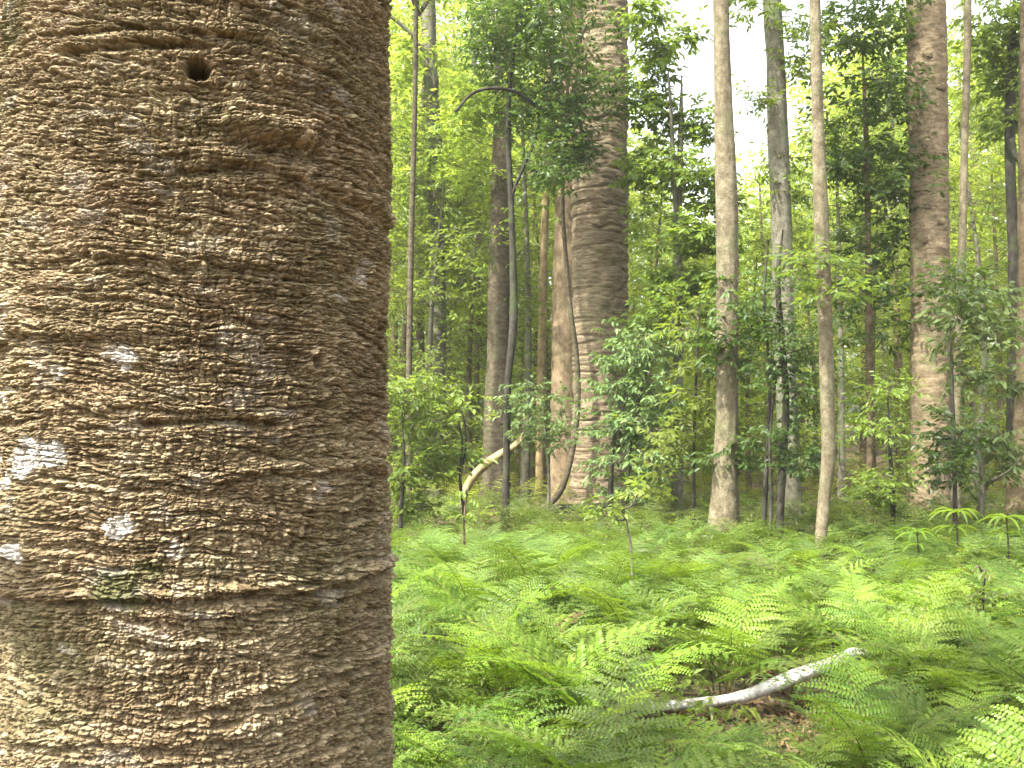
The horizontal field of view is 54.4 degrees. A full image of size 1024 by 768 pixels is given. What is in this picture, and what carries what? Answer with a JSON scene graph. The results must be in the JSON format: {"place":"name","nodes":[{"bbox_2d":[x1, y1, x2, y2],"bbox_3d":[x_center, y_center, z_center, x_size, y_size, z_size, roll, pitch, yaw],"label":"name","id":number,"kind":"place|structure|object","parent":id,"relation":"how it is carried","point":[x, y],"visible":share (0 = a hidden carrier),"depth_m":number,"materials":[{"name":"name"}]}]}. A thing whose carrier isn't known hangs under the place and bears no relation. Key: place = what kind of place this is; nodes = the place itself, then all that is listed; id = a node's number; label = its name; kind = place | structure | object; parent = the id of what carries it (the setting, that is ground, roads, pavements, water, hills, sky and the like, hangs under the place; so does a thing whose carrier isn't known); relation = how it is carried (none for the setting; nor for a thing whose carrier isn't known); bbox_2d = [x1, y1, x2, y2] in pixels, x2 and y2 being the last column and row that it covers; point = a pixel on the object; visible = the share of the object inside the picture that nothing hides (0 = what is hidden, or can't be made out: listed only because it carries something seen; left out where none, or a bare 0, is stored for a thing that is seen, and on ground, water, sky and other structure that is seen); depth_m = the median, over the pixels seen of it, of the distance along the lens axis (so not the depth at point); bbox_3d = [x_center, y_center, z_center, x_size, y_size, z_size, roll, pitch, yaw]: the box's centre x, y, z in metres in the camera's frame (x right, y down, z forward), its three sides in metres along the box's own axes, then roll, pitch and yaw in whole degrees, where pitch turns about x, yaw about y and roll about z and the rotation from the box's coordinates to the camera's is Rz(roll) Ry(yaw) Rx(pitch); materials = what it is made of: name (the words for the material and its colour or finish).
{"place":"outdoors","nodes":[
{"label":"outdoors","id":0,"kind":"place"},
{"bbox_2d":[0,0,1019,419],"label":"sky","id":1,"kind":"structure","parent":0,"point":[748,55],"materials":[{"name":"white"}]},
{"bbox_2d":[389,420,1023,767],"bbox_3d":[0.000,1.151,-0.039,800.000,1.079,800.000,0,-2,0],"label":"forest floor","id":2,"kind":"structure","parent":0,"point":[739,685],"depth_m":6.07,"materials":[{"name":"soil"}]},
{"bbox_2d":[0,0,398,767],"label":"bunya tree","id":3,"kind":"object","parent":2,"relation":"on","point":[198,558],"visible":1,"depth_m":2.00,"materials":[{"name":"brown plant"}]},
{"bbox_2d":[391,669,467,731],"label":"fern","id":4,"kind":"object","parent":2,"relation":"on","point":[404,699],"visible":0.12,"depth_m":4.21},
{"bbox_2d":[386,366,479,549],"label":"leafy shrub","id":5,"kind":"object","parent":2,"relation":"on","point":[398,489],"visible":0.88,"depth_m":12.03,"materials":[{"name":"green plant"}]},
{"bbox_2d":[387,79,484,476],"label":"background tree","id":6,"kind":"object","parent":2,"relation":"on","point":[396,98],"visible":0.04,"depth_m":26.60,"materials":[{"name":"green plant"}]},
{"bbox_2d":[389,625,484,729],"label":"fern","id":7,"kind":"object","parent":2,"relation":"on","point":[418,713],"visible":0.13,"depth_m":4.47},
{"bbox_2d":[387,0,492,503],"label":"tall tree","id":8,"kind":"object","parent":2,"relation":"on","point":[427,69],"visible":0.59,"depth_m":19.48,"materials":[{"name":"green plant"}]},
{"bbox_2d":[386,369,498,521],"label":"leafy sapling","id":9,"kind":"object","parent":2,"relation":"on","point":[458,453],"visible":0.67,"depth_m":12.32,"materials":[{"name":"green plant"}]},
{"bbox_2d":[390,0,495,514],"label":"slender tree","id":10,"kind":"object","parent":2,"relation":"on","point":[417,10],"visible":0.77,"depth_m":16.09,"materials":[{"name":"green plant"}]},
{"bbox_2d":[387,101,520,463],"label":"background tree","id":11,"kind":"object","parent":2,"relation":"on","point":[477,274],"visible":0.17,"depth_m":19.02,"materials":[{"name":"green plant"}]},
{"bbox_2d":[385,90,523,466],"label":"background tree","id":12,"kind":"object","parent":2,"relation":"on","point":[404,336],"visible":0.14,"depth_m":21.55,"materials":[{"name":"green plant"}]},
{"bbox_2d":[386,51,531,419],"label":"background tree","id":13,"kind":"object","parent":2,"relation":"on","point":[452,85],"visible":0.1,"depth_m":24.39,"materials":[{"name":"green plant"}]},
{"bbox_2d":[393,613,531,727],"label":"fern","id":14,"kind":"object","parent":2,"relation":"on","point":[442,661],"visible":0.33,"depth_m":5.14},
{"bbox_2d":[394,724,535,767],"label":"fern","id":15,"kind":"object","parent":2,"relation":"on","point":[407,744],"visible":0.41,"depth_m":3.81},
{"bbox_2d":[406,529,523,566],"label":"fern","id":16,"kind":"object","parent":2,"relation":"on","point":[445,541],"visible":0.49,"depth_m":8.75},
{"bbox_2d":[384,130,552,502],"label":"background tree","id":17,"kind":"object","parent":2,"relation":"on","point":[432,299],"visible":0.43,"depth_m":18.66,"materials":[{"name":"green plant"}]},
{"bbox_2d":[440,489,496,560],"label":"leafy sapling","id":18,"kind":"object","parent":2,"relation":"on","point":[464,496],"visible":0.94,"depth_m":8.94,"materials":[{"name":"green plant"}]},
{"bbox_2d":[388,0,549,488],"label":"background tree","id":19,"kind":"object","parent":2,"relation":"on","point":[419,335],"visible":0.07,"depth_m":23.39,"materials":[{"name":"green plant"}]},
{"bbox_2d":[387,122,552,495],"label":"background tree","id":20,"kind":"object","parent":2,"relation":"on","point":[469,381],"visible":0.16,"depth_m":20.90,"materials":[{"name":"green plant"}]},
{"bbox_2d":[387,0,555,470],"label":"background tree","id":21,"kind":"object","parent":2,"relation":"on","point":[442,31],"visible":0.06,"depth_m":29.10,"materials":[{"name":"green plant"}]},
{"bbox_2d":[422,111,522,492],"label":"slender tree","id":22,"kind":"object","parent":2,"relation":"on","point":[477,346],"visible":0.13,"depth_m":21.96,"materials":[{"name":"green plant"}]},
{"bbox_2d":[400,551,554,633],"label":"fern","id":23,"kind":"object","parent":2,"relation":"on","point":[465,583],"visible":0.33,"depth_m":6.46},
{"bbox_2d":[390,628,578,760],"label":"fern","id":24,"kind":"object","parent":2,"relation":"on","point":[423,658],"visible":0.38,"depth_m":4.44,"materials":[{"name":"plant"}]},
{"bbox_2d":[424,3,547,508],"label":"tall tree","id":25,"kind":"object","parent":2,"relation":"on","point":[498,311],"visible":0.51,"depth_m":17.22,"materials":[{"name":"green plant"}]},
{"bbox_2d":[458,433,525,523],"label":"bent branch","id":26,"kind":"object","parent":2,"relation":"on","point":[477,471],"visible":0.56,"depth_m":14.92,"materials":[{"name":"beige plant"}]},
{"bbox_2d":[393,562,598,685],"bbox_3d":[-0.198,1.417,5.692,1.286,0.695,1.209,1,-2,-19],"label":"fern","id":27,"kind":"object","parent":2,"relation":"on","point":[451,591],"visible":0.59,"depth_m":5.93,"materials":[{"name":"plant"}]},
{"bbox_2d":[451,116,555,473],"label":"background tree","id":28,"kind":"object","parent":2,"relation":"on","point":[535,379],"visible":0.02,"depth_m":27.60,"materials":[{"name":"green plant"}]},
{"bbox_2d":[388,52,629,503],"bbox_3d":[-0.148,-2.255,19.172,5.446,9.386,5.905,0,-2,-2],"label":"background tree","id":29,"kind":"object","parent":2,"relation":"on","point":[525,454],"visible":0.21,"depth_m":19.23,"materials":[{"name":"green plant"}]},
{"bbox_2d":[392,733,644,767],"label":"fern","id":30,"kind":"object","parent":2,"relation":"on","point":[409,761],"visible":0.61,"depth_m":3.52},
{"bbox_2d":[402,601,637,700],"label":"fern","id":31,"kind":"object","parent":2,"relation":"on","point":[576,630],"visible":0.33,"depth_m":5.29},
{"bbox_2d":[430,541,624,614],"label":"fern","id":32,"kind":"object","parent":2,"relation":"on","point":[514,567],"visible":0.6,"depth_m":6.58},
{"bbox_2d":[435,679,635,747],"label":"fern","id":33,"kind":"object","parent":2,"relation":"on","point":[551,721],"visible":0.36,"depth_m":4.46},
{"bbox_2d":[485,372,596,517],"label":"leafy shrub","id":34,"kind":"object","parent":2,"relation":"on","point":[546,438],"visible":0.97,"depth_m":14.48,"materials":[{"name":"green plant"}]},
{"bbox_2d":[534,3,554,504],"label":"tall tree","id":35,"kind":"object","parent":2,"relation":"on","point":[541,362],"visible":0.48,"depth_m":18.99,"materials":[{"name":"brown plant"}]},
{"bbox_2d":[392,622,700,741],"bbox_3d":[0.010,1.454,4.902,1.540,0.589,1.287,2,-2,-38],"label":"fern","id":36,"kind":"object","parent":2,"relation":"on","point":[570,658],"visible":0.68,"depth_m":4.80,"materials":[{"name":"plant"}]},
{"bbox_2d":[446,186,657,492],"bbox_3d":[0.805,-1.088,21.560,4.896,7.092,4.438,-1,-2,18],"label":"background tree","id":37,"kind":"object","parent":2,"relation":"on","point":[521,324],"visible":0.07,"depth_m":21.67,"materials":[{"name":"green plant"}]},
{"bbox_2d":[445,0,660,529],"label":"understorey tree","id":38,"kind":"object","parent":2,"relation":"on","point":[563,104],"visible":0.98,"depth_m":14.36,"materials":[{"name":"green plant"}]},
{"bbox_2d":[531,0,580,510],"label":"vine","id":39,"kind":"object","parent":2,"relation":"on","point":[556,496],"visible":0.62,"depth_m":15.89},
{"bbox_2d":[409,697,713,767],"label":"fern","id":40,"kind":"object","parent":2,"relation":"on","point":[501,718],"visible":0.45,"depth_m":3.92,"materials":[{"name":"plant"}]},
{"bbox_2d":[550,2,583,504],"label":"tall tree","id":41,"kind":"object","parent":2,"relation":"on","point":[561,361],"visible":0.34,"depth_m":17.43,"materials":[{"name":"brown plant"}]},
{"bbox_2d":[462,1,689,404],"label":"background tree","id":42,"kind":"object","parent":2,"relation":"on","point":[635,257],"visible":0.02,"depth_m":23.94,"materials":[{"name":"green plant"}]},
{"bbox_2d":[406,730,768,767],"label":"fern","id":43,"kind":"object","parent":2,"relation":"on","point":[605,756],"visible":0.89,"depth_m":3.32,"materials":[{"name":"plant"}]},
{"bbox_2d":[567,0,629,504],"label":"bunya tree","id":44,"kind":"object","parent":2,"relation":"on","point":[600,261],"visible":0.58,"depth_m":16.28,"materials":[{"name":"brown plant"}]},
{"bbox_2d":[448,615,755,760],"bbox_3d":[0.367,1.402,4.526,1.285,0.678,1.104,-1,-2,23],"label":"fern","id":45,"kind":"object","parent":2,"relation":"on","point":[521,652],"visible":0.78,"depth_m":4.50,"materials":[{"name":"plant"}]},
{"bbox_2d":[544,542,669,613],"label":"fern","id":46,"kind":"object","parent":2,"relation":"on","point":[608,574],"visible":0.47,"depth_m":7.19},
{"bbox_2d":[578,463,645,617],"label":"leafy sapling","id":47,"kind":"object","parent":2,"relation":"on","point":[611,512],"visible":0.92,"depth_m":7.15,"materials":[{"name":"green plant"}]},
{"bbox_2d":[426,634,821,767],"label":"fern","id":48,"kind":"object","parent":2,"relation":"on","point":[536,747],"visible":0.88,"depth_m":3.67,"materials":[{"name":"plant"}]},
{"bbox_2d":[572,315,692,529],"bbox_3d":[1.739,0.648,13.971,1.829,3.273,1.911,0,-2,0],"label":"leafy shrub","id":49,"kind":"object","parent":2,"relation":"on","point":[644,359],"visible":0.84,"depth_m":13.88,"materials":[{"name":"green plant"}]},
{"bbox_2d":[517,601,754,721],"bbox_3d":[0.502,1.496,5.194,1.027,0.563,1.206,1,-2,-16],"label":"fern","id":50,"kind":"object","parent":2,"relation":"on","point":[647,653],"visible":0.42,"depth_m":5.33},
{"bbox_2d":[540,577,739,669],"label":"fern","id":51,"kind":"object","parent":2,"relation":"on","point":[603,603],"visible":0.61,"depth_m":6.07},
{"bbox_2d":[527,169,760,505],"bbox_3d":[2.537,-0.739,18.747,4.280,6.199,3.880,-1,-2,24],"label":"background tree","id":52,"kind":"object","parent":2,"relation":"on","point":[660,216],"visible":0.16,"depth_m":18.44,"materials":[{"name":"green plant"}]},
{"bbox_2d":[591,533,721,573],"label":"fern","id":53,"kind":"object","parent":2,"relation":"on","point":[640,556],"visible":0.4,"depth_m":8.48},
{"bbox_2d":[627,126,702,456],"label":"background tree","id":54,"kind":"object","parent":2,"relation":"on","point":[647,134],"visible":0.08,"depth_m":33.50,"materials":[{"name":"green plant"}]},
{"bbox_2d":[604,0,754,530],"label":"forked tree","id":55,"kind":"object","parent":2,"relation":"on","point":[674,280],"visible":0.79,"depth_m":14.53,"materials":[{"name":"green plant"}]},
{"bbox_2d":[613,280,745,541],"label":"leafy sapling","id":56,"kind":"object","parent":2,"relation":"on","point":[672,436],"visible":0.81,"depth_m":12.34,"materials":[{"name":"green plant"}]},
{"bbox_2d":[583,716,788,766],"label":"fern","id":57,"kind":"object","parent":2,"relation":"on","point":[758,722],"visible":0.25,"depth_m":4.02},
{"bbox_2d":[388,453,1005,511],"bbox_3d":[0.519,2.034,21.378,34.652,0.812,12.158,0,-2,0],"label":"fern drift","id":58,"kind":"object","parent":2,"relation":"on","point":[702,482],"visible":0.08,"depth_m":19.23,"materials":[{"name":"green plant"}]},
{"bbox_2d":[627,197,770,468],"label":"background tree","id":59,"kind":"object","parent":2,"relation":"on","point":[644,283],"visible":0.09,"depth_m":22.39,"materials":[{"name":"green plant"}]},
{"bbox_2d":[387,0,1019,445],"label":"forest","id":60,"kind":"object","parent":2,"relation":"on","point":[829,72],"visible":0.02,"depth_m":42.10,"materials":[{"name":"green plant"}]},
{"bbox_2d":[390,510,1023,767],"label":"fern bed","id":61,"kind":"object","parent":2,"relation":"on","point":[529,544],"visible":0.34,"depth_m":6.69,"materials":[{"name":"plant"}]},
{"bbox_2d":[390,478,1023,743],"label":"ground cover","id":62,"kind":"object","parent":2,"relation":"on","point":[700,682],"visible":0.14,"depth_m":8.65,"materials":[{"name":"green plant"}]},
{"bbox_2d":[390,482,1023,556],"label":"fern carpet","id":63,"kind":"object","parent":2,"relation":"on","point":[652,513],"visible":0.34,"depth_m":12.84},
{"bbox_2d":[679,0,775,552],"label":"pale tree","id":64,"kind":"object","parent":2,"relation":"on","point":[727,362],"visible":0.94,"depth_m":11.54,"materials":[{"name":"beige plant"}]},
{"bbox_2d":[669,232,811,500],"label":"background tree","id":65,"kind":"object","parent":2,"relation":"on","point":[747,425],"visible":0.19,"depth_m":19.13,"materials":[{"name":"green plant"}]},
{"bbox_2d":[639,583,849,709],"bbox_3d":[1.173,1.500,5.545,1.298,0.619,1.243,1,-2,-29],"label":"fern","id":66,"kind":"object","parent":2,"relation":"on","point":[756,637],"visible":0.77,"depth_m":5.53,"materials":[{"name":"plant"}]},
{"bbox_2d":[655,573,833,630],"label":"fern","id":67,"kind":"object","parent":2,"relation":"on","point":[730,582],"visible":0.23,"depth_m":6.94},
{"bbox_2d":[627,716,867,767],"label":"fern","id":68,"kind":"object","parent":2,"relation":"on","point":[810,749],"visible":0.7,"depth_m":3.79,"materials":[{"name":"plant"}]},
{"bbox_2d":[634,648,867,711],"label":"fallen branch","id":69,"kind":"object","parent":2,"relation":"on","point":[762,689],"visible":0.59,"depth_m":5.27,"materials":[{"name":"wood"}]},
{"bbox_2d":[686,151,846,477],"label":"background tree","id":70,"kind":"object","parent":2,"relation":"on","point":[761,210],"visible":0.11,"depth_m":26.13,"materials":[{"name":"green plant"}]},
{"bbox_2d":[705,0,845,536],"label":"mottled tree","id":71,"kind":"object","parent":2,"relation":"on","point":[782,189],"visible":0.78,"depth_m":13.49,"materials":[{"name":"grey plant"}]},
{"bbox_2d":[720,230,854,544],"bbox_3d":[3.089,0.189,11.066,1.372,3.802,1.783,-1,-2,20],"label":"sapling clump","id":72,"kind":"object","parent":2,"relation":"on","point":[785,461],"visible":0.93,"depth_m":10.92,"materials":[{"name":"green plant"}]},
{"bbox_2d":[698,208,891,468],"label":"background tree","id":73,"kind":"object","parent":2,"relation":"on","point":[758,229],"visible":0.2,"depth_m":20.61,"materials":[{"name":"green plant"}]},
{"bbox_2d":[751,609,862,664],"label":"fern","id":74,"kind":"object","parent":2,"relation":"on","point":[795,636],"visible":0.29,"depth_m":6.16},
{"bbox_2d":[700,83,949,499],"bbox_3d":[5.913,-1.750,18.954,4.718,8.131,5.115,0,-2,5],"label":"background tree","id":75,"kind":"object","parent":2,"relation":"on","point":[840,448],"visible":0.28,"depth_m":19.09,"materials":[{"name":"green plant"}]},
{"bbox_2d":[740,226,909,485],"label":"background tree","id":76,"kind":"object","parent":2,"relation":"on","point":[814,396],"visible":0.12,"depth_m":23.02,"materials":[{"name":"green plant"}]},
{"bbox_2d":[763,0,892,561],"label":"slender tree","id":77,"kind":"object","parent":2,"relation":"on","point":[820,257],"visible":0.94,"depth_m":10.07,"materials":[{"name":"beige plant"}]},
{"bbox_2d":[748,76,910,461],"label":"background tree","id":78,"kind":"object","parent":2,"relation":"on","point":[825,102],"visible":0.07,"depth_m":32.98,"materials":[{"name":"green plant"}]},
{"bbox_2d":[724,574,942,688],"bbox_3d":[1.900,1.500,5.933,1.267,0.626,0.963,-1,-2,28],"label":"fern","id":79,"kind":"object","parent":2,"relation":"on","point":[803,613],"visible":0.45,"depth_m":6.02,"materials":[{"name":"plant"}]},
{"bbox_2d":[767,106,910,476],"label":"background tree","id":80,"kind":"object","parent":2,"relation":"on","point":[863,445],"visible":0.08,"depth_m":26.12,"materials":[{"name":"green plant"}]},
{"bbox_2d":[785,0,955,523],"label":"slender tree","id":81,"kind":"object","parent":2,"relation":"on","point":[878,190],"visible":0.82,"depth_m":14.04,"materials":[{"name":"green plant"}]},
{"bbox_2d":[768,646,996,767],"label":"fern","id":82,"kind":"object","parent":2,"relation":"on","point":[930,721],"visible":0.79,"depth_m":4.12,"materials":[{"name":"plant"}]},
{"bbox_2d":[837,368,936,527],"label":"leafy shrub","id":83,"kind":"object","parent":2,"relation":"on","point":[875,492],"visible":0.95,"depth_m":12.55,"materials":[{"name":"green plant"}]},
{"bbox_2d":[794,183,987,486],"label":"background tree","id":84,"kind":"object","parent":2,"relation":"on","point":[874,344],"visible":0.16,"depth_m":21.87,"materials":[{"name":"green plant"}]},
{"bbox_2d":[784,562,1003,624],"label":"fern","id":85,"kind":"object","parent":2,"relation":"on","point":[879,591],"visible":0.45,"depth_m":6.60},
{"bbox_2d":[816,40,988,467],"bbox_3d":[11.744,-4.180,30.364,5.170,13.662,5.908,0,-2,12],"label":"background tree","id":86,"kind":"object","parent":2,"relation":"on","point":[884,366],"visible":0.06,"depth_m":29.93,"materials":[{"name":"green plant"}]},
{"bbox_2d":[793,0,1017,482],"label":"background tree","id":87,"kind":"object","parent":2,"relation":"on","point":[898,362],"visible":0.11,"depth_m":24.39,"materials":[{"name":"green plant"}]},
{"bbox_2d":[803,566,1023,719],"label":"fern","id":88,"kind":"object","parent":2,"relation":"on","point":[877,627],"visible":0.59,"depth_m":5.29,"materials":[{"name":"plant"}]},
{"bbox_2d":[806,613,1023,750],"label":"fern","id":89,"kind":"object","parent":2,"relation":"on","point":[943,673],"visible":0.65,"depth_m":4.86,"materials":[{"name":"plant"}]},
{"bbox_2d":[817,80,1018,499],"bbox_3d":[8.839,-1.884,19.800,5.366,8.529,4.949,0,-2,10],"label":"background tree","id":90,"kind":"object","parent":2,"relation":"on","point":[981,402],"visible":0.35,"depth_m":19.32,"materials":[{"name":"green plant"}]},
{"bbox_2d":[829,21,1017,425],"bbox_3d":[10.482,-3.412,24.404,5.581,11.942,6.193,-1,-2,19],"label":"background tree","id":91,"kind":"object","parent":2,"relation":"on","point":[986,261],"visible":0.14,"depth_m":24.14,"materials":[{"name":"green plant"}]},
{"bbox_2d":[905,0,951,534],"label":"bunya tree","id":92,"kind":"object","parent":2,"relation":"on","point":[929,227],"visible":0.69,"depth_m":13.89,"materials":[{"name":"beige plant"}]},
{"bbox_2d":[846,692,1023,767],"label":"fern","id":93,"kind":"object","parent":2,"relation":"on","point":[988,744],"visible":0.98,"depth_m":3.60,"materials":[{"name":"plant"}]},
{"bbox_2d":[847,662,1023,767],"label":"fern","id":94,"kind":"object","parent":2,"relation":"on","point":[950,727],"visible":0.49,"depth_m":4.19,"materials":[{"name":"plant"}]},
{"bbox_2d":[864,580,1023,704],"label":"fern","id":95,"kind":"object","parent":2,"relation":"on","point":[972,633],"visible":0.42,"depth_m":5.56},
{"bbox_2d":[872,29,1017,467],"bbox_3d":[12.313,-3.601,27.087,5.812,12.436,6.449,-1,-2,33],"label":"background tree","id":96,"kind":"object","parent":2,"relation":"on","point":[956,251],"visible":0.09,"depth_m":26.89,"materials":[{"name":"green plant"}]},
{"bbox_2d":[889,242,1013,542],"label":"leafy sapling","id":97,"kind":"object","parent":2,"relation":"on","point":[953,444],"visible":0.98,"depth_m":11.14,"materials":[{"name":"green plant"}]},
{"bbox_2d":[896,148,1017,494],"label":"background tree","id":98,"kind":"object","parent":2,"relation":"on","point":[1000,404],"visible":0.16,"depth_m":20.98,"materials":[{"name":"green plant"}]},
{"bbox_2d":[949,0,971,537],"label":"slender tree","id":99,"kind":"object","parent":2,"relation":"on","point":[962,227],"visible":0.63,"depth_m":13.07,"materials":[{"name":"beige plant"}]},
{"bbox_2d":[914,258,1023,548],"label":"bushy sapling","id":100,"kind":"object","parent":2,"relation":"on","point":[999,443],"visible":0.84,"depth_m":11.77,"materials":[{"name":"green plant"}]},
{"bbox_2d":[928,571,1023,645],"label":"fern","id":101,"kind":"object","parent":2,"relation":"on","point":[965,588],"visible":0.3,"depth_m":6.44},
{"bbox_2d":[940,546,1023,640],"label":"leafy sapling","id":102,"kind":"object","parent":2,"relation":"on","point":[1003,596],"visible":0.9,"depth_m":6.20,"materials":[{"name":"green plant"}]},
{"bbox_2d":[947,0,1019,489],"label":"dark tree","id":103,"kind":"object","parent":2,"relation":"on","point":[1006,87],"visible":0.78,"depth_m":17.11,"materials":[{"name":"green plant"}]},
{"bbox_2d":[1001,0,1023,535],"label":"tall tree","id":104,"kind":"object","parent":2,"relation":"on","point":[1014,493],"visible":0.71,"depth_m":13.53,"materials":[{"name":"brown plant"}]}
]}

